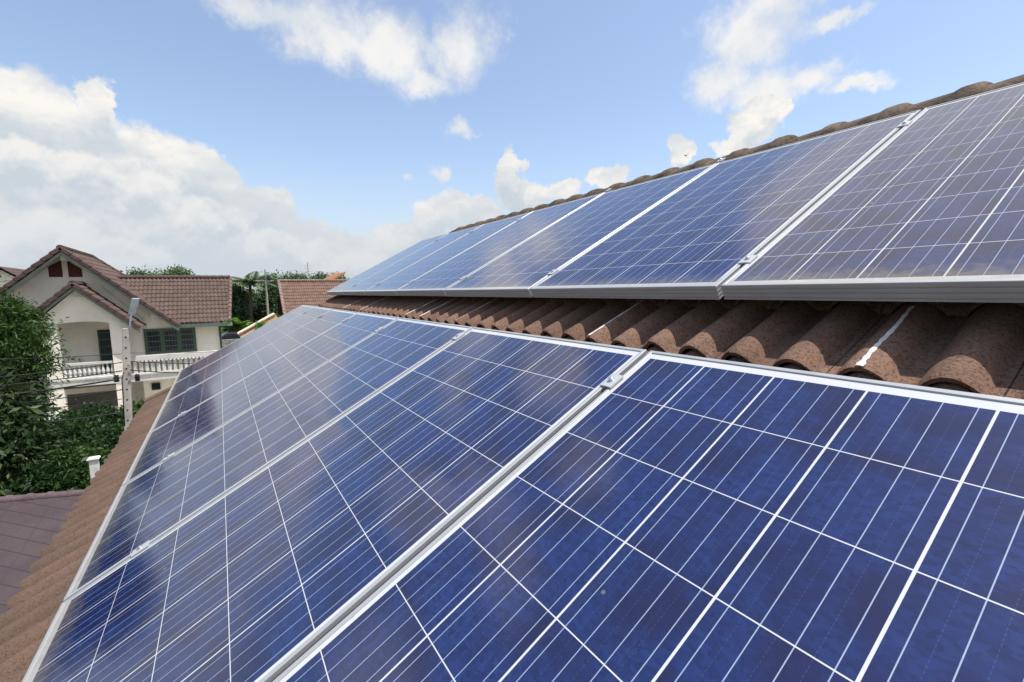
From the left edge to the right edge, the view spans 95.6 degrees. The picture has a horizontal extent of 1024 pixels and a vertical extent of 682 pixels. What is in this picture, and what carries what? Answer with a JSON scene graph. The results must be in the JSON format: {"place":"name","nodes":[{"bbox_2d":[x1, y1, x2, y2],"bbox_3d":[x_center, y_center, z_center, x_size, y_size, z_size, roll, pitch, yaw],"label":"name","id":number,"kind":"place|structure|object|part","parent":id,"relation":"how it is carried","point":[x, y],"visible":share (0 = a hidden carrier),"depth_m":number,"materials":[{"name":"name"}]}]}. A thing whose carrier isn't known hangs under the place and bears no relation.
{"place":"outdoors","nodes":[
{"label":"outdoors","id":0,"kind":"place"},
{"bbox_2d":[0,266,24,286],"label":"dark roof house","id":1,"kind":"structure","parent":0,"point":[5,272],"depth_m":32.32,"materials":[{"name":"paint"}]},
{"bbox_2d":[40,408,115,446],"bbox_3d":[-11.870,3.821,12.487,2.570,4.031,2.694,-3,7,-15],"label":"shrub","id":2,"kind":"object","parent":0,"point":[78,429],"visible":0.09,"depth_m":12.32,"materials":[{"name":"green plant"}]},
{"bbox_2d":[45,398,122,431],"bbox_3d":[-14.497,3.753,15.972,2.929,3.472,2.439,0,6,8],"label":"shrub","id":3,"kind":"object","parent":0,"point":[94,410],"visible":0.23,"depth_m":15.85,"materials":[{"name":"green plant"}]},
{"bbox_2d":[69,418,123,457],"bbox_3d":[-10.703,3.950,12.483,2.240,3.739,2.189,-5,8,-32],"label":"shrub","id":4,"kind":"object","parent":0,"point":[114,439],"visible":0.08,"depth_m":12.18,"materials":[{"name":"green plant"}]},
{"bbox_2d":[70,411,123,435],"bbox_3d":[-12.585,3.918,14.174,2.431,3.489,2.484,-5,8,-32],"label":"shrub","id":5,"kind":"object","parent":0,"point":[99,420],"visible":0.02,"depth_m":14.06,"materials":[{"name":"green plant"}]},
{"bbox_2d":[112,398,143,424],"bbox_3d":[-12.935,3.674,16.255,1.620,3.523,1.756,0,7,11],"label":"shrub","id":6,"kind":"object","parent":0,"point":[137,406],"visible":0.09,"depth_m":15.85,"materials":[{"name":"green plant"}]},
{"bbox_2d":[325,271,345,278],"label":"orange roof house","id":7,"kind":"structure","parent":0,"point":[334,276],"depth_m":46.61,"materials":[{"name":"tile"}]},
{"bbox_2d":[0,0,1023,294],"label":"sky","id":8,"kind":"structure","parent":0,"point":[235,138],"materials":[{"name":"blue"}]},
{"label":"ground","id":9,"kind":"structure","parent":0,"visible":0},
{"bbox_2d":[0,359,76,496],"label":"mango tree","id":10,"kind":"object","parent":9,"relation":"on","point":[19,435],"visible":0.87,"depth_m":9.63,"materials":[{"name":"green plant"}]},
{"bbox_2d":[0,274,82,413],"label":"leafy tree","id":11,"kind":"object","parent":9,"relation":"on","point":[19,333],"visible":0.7,"depth_m":10.97,"materials":[{"name":"green plant"}]},
{"bbox_2d":[0,489,84,614],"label":"annex","id":12,"kind":"object","parent":9,"relation":"on","point":[30,523],"visible":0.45,"depth_m":7.66,"materials":[{"name":"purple tile"}]},
{"bbox_2d":[0,444,89,496],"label":"shrub","id":13,"kind":"object","parent":9,"relation":"on","point":[43,481],"visible":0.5,"depth_m":9.45,"materials":[{"name":"green plant"}]},
{"bbox_2d":[40,426,105,466],"bbox_3d":[-10.852,4.005,10.718,2.736,4.032,2.506,-3,7,-16],"label":"shrub","id":14,"kind":"object","parent":9,"relation":"on","point":[71,443],"visible":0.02,"depth_m":11.07,"materials":[{"name":"green plant"}]},
{"bbox_2d":[32,435,114,489],"bbox_3d":[-9.881,4.059,10.493,2.071,3.948,2.282,0,6,9],"label":"shrub","id":15,"kind":"object","parent":9,"relation":"on","point":[79,458],"visible":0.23,"depth_m":10.19,"materials":[{"name":"green plant"}]},
{"bbox_2d":[0,245,231,423],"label":"white house","id":16,"kind":"structure","parent":9,"relation":"on","point":[90,296],"depth_m":20.11,"materials":[{"name":"beige paint"}]},
{"bbox_2d":[97,329,113,371],"bbox_3d":[-17.597,0.429,20.160,0.480,1.840,0.079,-5,8,-32],"label":"door","id":17,"kind":"structure","parent":16,"relation":"in","point":[104,338],"depth_m":20.11,"materials":[{"name":"green paint"}]},
{"bbox_2d":[143,327,196,354],"bbox_3d":[-15.677,-0.025,21.340,1.920,1.140,0.054,-5,8,-32],"label":"window","id":18,"kind":"structure","parent":16,"relation":"in","point":[162,340],"depth_m":21.31,"materials":[{"name":"green glass"}]},
{"bbox_2d":[113,298,139,430],"bbox_3d":[-8.798,2.492,10.826,0.870,6.944,0.287,-3,7,-20],"label":"utility pole","id":19,"kind":"object","parent":9,"relation":"on","point":[127,395],"visible":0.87,"depth_m":10.62,"materials":[{"name":"concrete"}]},
{"bbox_2d":[0,379,116,396],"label":"power cable","id":20,"kind":"object","parent":19,"relation":"attached to","point":[62,387],"visible":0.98,"depth_m":10.01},
{"bbox_2d":[0,370,121,385],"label":"power cable","id":21,"kind":"object","parent":19,"relation":"attached to","point":[59,379],"visible":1,"depth_m":9.96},
{"bbox_2d":[0,362,121,377],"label":"power cable","id":22,"kind":"object","parent":19,"relation":"attached to","point":[59,370],"visible":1,"depth_m":9.97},
{"bbox_2d":[9,389,121,404],"bbox_3d":[-9.974,1.237,9.861,2.629,0.096,0.019,-5,8,-32],"label":"power cable","id":23,"kind":"object","parent":19,"relation":"attached to","point":[70,396],"visible":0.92,"depth_m":10.10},
{"bbox_2d":[17,354,115,358],"bbox_3d":[-9.917,0.329,9.805,2.598,0.121,0.010,-5,8,-32],"label":"power cable","id":24,"kind":"object","parent":19,"relation":"attached to","point":[61,357],"visible":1,"depth_m":9.94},
{"bbox_2d":[24,399,120,411],"bbox_3d":[-9.986,1.434,9.874,2.627,0.055,0.014,-5,8,-32],"label":"power cable","id":25,"kind":"object","parent":19,"relation":"attached to","point":[76,405],"visible":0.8,"depth_m":10.19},
{"bbox_2d":[30,412,121,424],"bbox_3d":[-10.004,1.726,9.892,2.629,0.069,0.023,-5,8,-32],"label":"power cable","id":26,"kind":"object","parent":19,"relation":"attached to","point":[80,418],"visible":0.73,"depth_m":10.21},
{"bbox_2d":[130,370,178,372],"bbox_3d":[-8.000,0.728,11.055,1.676,0.276,0.021,-5,8,-32],"label":"power cable","id":27,"kind":"object","parent":19,"relation":"attached to","point":[154,371],"visible":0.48,"depth_m":10.83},
{"bbox_2d":[131,361,192,363],"bbox_3d":[-7.784,0.511,11.169,2.160,0.266,0.017,-5,8,-32],"label":"power cable","id":28,"kind":"object","parent":19,"relation":"attached to","point":[162,362],"visible":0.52,"depth_m":10.88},
{"bbox_2d":[120,266,159,274],"bbox_3d":[-31.643,-1.794,40.266,3.797,9.632,4.098,-5,8,-32],"label":"tree","id":29,"kind":"object","parent":9,"relation":"on","point":[139,272],"visible":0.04,"depth_m":39.25,"materials":[{"name":"green plant"}]},
{"bbox_2d":[141,264,195,274],"bbox_3d":[-28.800,-1.760,39.554,5.383,9.642,4.075,-5,8,-32],"label":"tree","id":30,"kind":"object","parent":9,"relation":"on","point":[178,270],"visible":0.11,"depth_m":38.91,"materials":[{"name":"green plant"}]},
{"bbox_2d":[222,339,237,346],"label":"block wall","id":31,"kind":"structure","parent":9,"relation":"on","point":[226,342],"depth_m":28.12,"materials":[{"name":"grey concrete"}]},
{"bbox_2d":[221,317,251,330],"bbox_3d":[-18.291,1.101,31.136,2.060,5.511,2.122,-5,8,-32],"label":"palm tree","id":32,"kind":"object","parent":9,"relation":"on","point":[237,323],"visible":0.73,"depth_m":30.66,"materials":[{"name":"green plant"}]},
{"bbox_2d":[220,283,258,333],"bbox_3d":[-22.942,-1.048,38.490,3.818,8.268,3.553,-5,8,-32],"label":"tree","id":33,"kind":"object","parent":9,"relation":"on","point":[240,303],"visible":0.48,"depth_m":38.04,"materials":[{"name":"green plant"}]},
{"bbox_2d":[224,286,266,332],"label":"tree","id":34,"kind":"object","parent":9,"relation":"on","point":[254,317],"visible":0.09,"depth_m":41.01,"materials":[{"name":"green plant"}]},
{"bbox_2d":[232,271,277,325],"bbox_3d":[-21.369,-1.294,38.381,4.202,8.751,3.984,-5,8,-32],"label":"palm tree","id":35,"kind":"object","parent":9,"relation":"on","point":[250,278],"visible":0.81,"depth_m":37.88,"materials":[{"name":"green plant"}]},
{"bbox_2d":[237,313,277,337],"bbox_3d":[-7.772,2.323,14.494,1.068,6.434,2.600,-5,8,-32],"label":"lean to","id":36,"kind":"object","parent":9,"relation":"on","point":[250,329],"visible":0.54,"depth_m":13.13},
{"bbox_2d":[253,321,266,329],"bbox_3d":[-7.089,-0.430,13.058,0.423,0.318,0.313,-5,8,-32],"label":"weed","id":37,"kind":"object","parent":36,"relation":"attached to","point":[257,326],"visible":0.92,"depth_m":13.03,"materials":[{"name":"green plant"}]},
{"bbox_2d":[253,269,272,315],"bbox_3d":[-20.111,-1.367,38.020,1.450,8.914,0.320,-5,8,-32],"label":"utility pole","id":38,"kind":"object","parent":9,"relation":"on","point":[266,291],"visible":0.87,"depth_m":37.76,"materials":[{"name":"concrete"}]},
{"bbox_2d":[248,269,284,322],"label":"tree","id":39,"kind":"object","parent":9,"relation":"on","point":[273,292],"visible":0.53,"depth_m":40.89,"materials":[{"name":"green plant"}]},
{"bbox_2d":[276,270,322,278],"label":"tree","id":40,"kind":"object","parent":9,"relation":"on","point":[295,276],"visible":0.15,"depth_m":54.78,"materials":[{"name":"green plant"}]},
{"bbox_2d":[277,279,348,315],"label":"brown roof house","id":41,"kind":"structure","parent":9,"relation":"on","point":[294,294],"depth_m":36.67,"materials":[{"name":"tile"}]},
{"bbox_2d":[304,271,333,278],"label":"tree","id":42,"kind":"object","parent":9,"relation":"on","point":[319,276],"visible":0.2,"depth_m":56.14,"materials":[{"name":"green plant"}]},
{"bbox_2d":[328,271,349,278],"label":"tree","id":43,"kind":"object","parent":9,"relation":"on","point":[340,277],"visible":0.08,"depth_m":57.55,"materials":[{"name":"green plant"}]},
{"bbox_2d":[0,74,1023,681],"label":"tiled house","id":44,"kind":"structure","parent":9,"relation":"on","point":[970,346],"depth_m":1.51,"materials":[{"name":"brown tile"}]},
{"bbox_3d":[-0.980,-0.036,3.229,0.071,0.081,7.200,-5,8,-32],"label":"rail","id":45,"kind":"object","parent":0,"visible":0},
{"bbox_2d":[452,333,464,339],"bbox_3d":[-0.232,-0.008,2.054,0.050,0.050,0.040,-36,22,-24],"label":"panel clamp","id":46,"kind":"object","parent":45,"relation":"attached to","point":[457,336],"visible":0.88,"depth_m":2.04,"materials":[{"name":"metal"}]},
{"bbox_2d":[599,374,623,389],"bbox_3d":[0.257,0.113,1.177,0.050,0.050,0.040,-36,22,-24],"label":"panel clamp","id":47,"kind":"object","parent":45,"relation":"attached to","point":[611,380],"visible":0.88,"depth_m":1.17,"materials":[{"name":"metal"}]},
{"bbox_3d":[-0.491,-0.387,3.502,0.071,0.081,7.200,-5,8,-32],"label":"rail","id":48,"kind":"object","parent":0,"visible":0},
{"bbox_2d":[326,233,448,294],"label":"solar panel","id":49,"kind":"object","parent":48,"relation":"on","point":[349,283],"visible":0.77,"depth_m":6.37,"materials":[{"name":"glass"}]},
{"bbox_2d":[547,269,558,275],"bbox_3d":[0.210,-0.331,2.314,0.050,0.050,0.040,-36,22,-24],"label":"panel clamp","id":50,"kind":"object","parent":48,"relation":"attached to","point":[552,272],"visible":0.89,"depth_m":2.30,"materials":[{"name":"metal"}]},
{"bbox_2d":[530,110,920,299],"bbox_3d":[0.964,-0.622,2.161,1.635,0.048,0.995,-36,22,-24],"label":"solar panel","id":51,"kind":"object","parent":48,"relation":"on","point":[701,236],"visible":0.84,"depth_m":1.97,"materials":[{"name":"glass"}]},
{"bbox_2d":[738,255,757,266],"bbox_3d":[0.747,-0.244,1.463,0.050,0.050,0.040,-36,22,-24],"label":"panel clamp","id":52,"kind":"object","parent":48,"relation":"attached to","point":[747,259],"visible":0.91,"depth_m":1.45,"materials":[{"name":"metal"}]},
{"bbox_2d":[721,82,1023,302],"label":"solar panel","id":53,"kind":"object","parent":48,"relation":"on","point":[926,204],"visible":1,"depth_m":1.28,"materials":[{"name":"glass"}]},
{"bbox_3d":[0.475,-1.080,4.040,0.071,0.081,7.200,-5,8,-32],"label":"rail","id":54,"kind":"object","parent":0,"visible":0},
{"bbox_2d":[342,224,483,294],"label":"solar panel","id":55,"kind":"object","parent":54,"relation":"attached to","point":[360,288],"visible":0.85,"depth_m":5.50,"materials":[{"name":"glass"}]},
{"bbox_2d":[364,211,532,295],"bbox_3d":[-0.647,-0.883,4.714,1.635,0.048,0.995,-36,22,-24],"label":"solar panel","id":56,"kind":"object","parent":54,"relation":"attached to","point":[391,285],"visible":0.85,"depth_m":4.63,"materials":[{"name":"glass"}]},
{"bbox_2d":[396,193,602,295],"bbox_3d":[-0.110,-0.797,3.863,1.635,0.048,0.995,-36,22,-24],"label":"solar panel","id":57,"kind":"object","parent":54,"relation":"attached to","point":[438,280],"visible":0.83,"depth_m":3.76,"materials":[{"name":"glass"}]},
{"bbox_2d":[444,163,716,297],"bbox_3d":[0.427,-0.709,3.012,1.635,0.048,0.995,-36,22,-24],"label":"solar panel","id":58,"kind":"object","parent":54,"relation":"attached to","point":[521,269],"visible":0.79,"depth_m":2.88,"materials":[{"name":"glass"}]},
{"bbox_2d":[896,120,912,128],"bbox_3d":[1.677,-0.911,1.982,0.050,0.051,0.040,-36,22,-24],"label":"panel clamp","id":59,"kind":"object","parent":54,"relation":"attached to","point":[902,124],"visible":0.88,"depth_m":1.97,"materials":[{"name":"metal"}]},
{"bbox_3d":[-1.908,0.630,2.711,0.071,0.081,7.200,-5,8,-32],"label":"rail","id":60,"kind":"object","parent":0,"visible":0},
{"bbox_2d":[131,540,149,556],"bbox_3d":[-1.201,0.687,1.514,0.050,0.050,0.040,-36,22,-24],"label":"panel clamp","id":61,"kind":"object","parent":60,"relation":"attached to","point":[138,549],"visible":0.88,"depth_m":1.50,"materials":[{"name":"metal"}]},
{"bbox_2d":[163,452,173,460],"bbox_3d":[-1.738,0.600,2.365,0.050,0.050,0.040,-36,22,-24],"label":"panel clamp","id":62,"kind":"object","parent":60,"relation":"attached to","point":[168,456],"visible":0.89,"depth_m":2.35,"materials":[{"name":"metal"}]},
{"bbox_2d":[173,305,314,383],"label":"solar panel","id":63,"kind":"object","parent":60,"relation":"on","point":[235,345],"visible":0.66,"depth_m":5.55,"materials":[{"name":"glass"}]},
{"bbox_2d":[163,306,332,403],"bbox_3d":[-2.643,0.082,4.738,1.620,0.048,0.995,-36,22,-24],"label":"solar panel","id":64,"kind":"object","parent":60,"relation":"attached to","point":[233,357],"visible":0.77,"depth_m":4.67,"materials":[{"name":"glass"}]},
{"bbox_2d":[149,309,357,432],"bbox_3d":[-2.105,0.170,3.887,1.620,0.048,0.995,-36,22,-24],"label":"solar panel","id":65,"kind":"object","parent":60,"relation":"attached to","point":[189,399],"visible":0.75,"depth_m":3.81,"materials":[{"name":"glass"}]},
{"bbox_2d":[122,312,398,485],"bbox_3d":[-1.569,0.256,3.036,1.620,0.048,0.995,-36,22,-24],"label":"solar panel","id":66,"kind":"object","parent":60,"relation":"attached to","point":[189,427],"visible":0.73,"depth_m":2.92,"materials":[{"name":"glass"}]},
{"bbox_2d":[63,317,472,600],"bbox_3d":[-1.032,0.343,2.185,1.620,0.048,0.995,-36,22,-24],"label":"solar panel","id":67,"kind":"object","parent":60,"relation":"on","point":[157,501],"visible":0.73,"depth_m":2.02,"materials":[{"name":"glass"}]},
{"bbox_2d":[22,327,647,681],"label":"solar panel","id":68,"kind":"object","parent":60,"relation":"on","point":[273,570],"visible":0.79,"depth_m":1.20,"materials":[{"name":"glass"}]},
{"bbox_2d":[272,351,1023,681],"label":"solar panel","id":69,"kind":"object","parent":60,"relation":"on","point":[654,516],"visible":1,"depth_m":0.68,"materials":[{"name":"glass"}]},
{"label":"yard","id":70,"kind":"structure","parent":0,"visible":0},
{"bbox_2d":[221,331,239,339],"bbox_3d":[-17.935,0.040,30.636,4.042,1.378,1.620,-5,8,-32],"label":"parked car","id":71,"kind":"object","parent":70,"relation":"on","point":[230,335],"visible":0.1,"depth_m":29.69,"materials":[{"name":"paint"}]},
{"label":"side windows","id":72,"kind":"part","parent":71,"relation":"part of","materials":[{"name":"black glass"}]},
{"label":"road","id":73,"kind":"structure","parent":0,"visible":0},
{"bbox_2d":[86,455,100,478],"bbox_3d":[-8.531,4.230,9.700,0.196,3.732,0.196,-5,8,-32],"label":"gate post","id":74,"kind":"object","parent":73,"relation":"on","point":[94,464],"visible":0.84,"depth_m":9.46,"materials":[{"name":"white concrete"}]}
]}

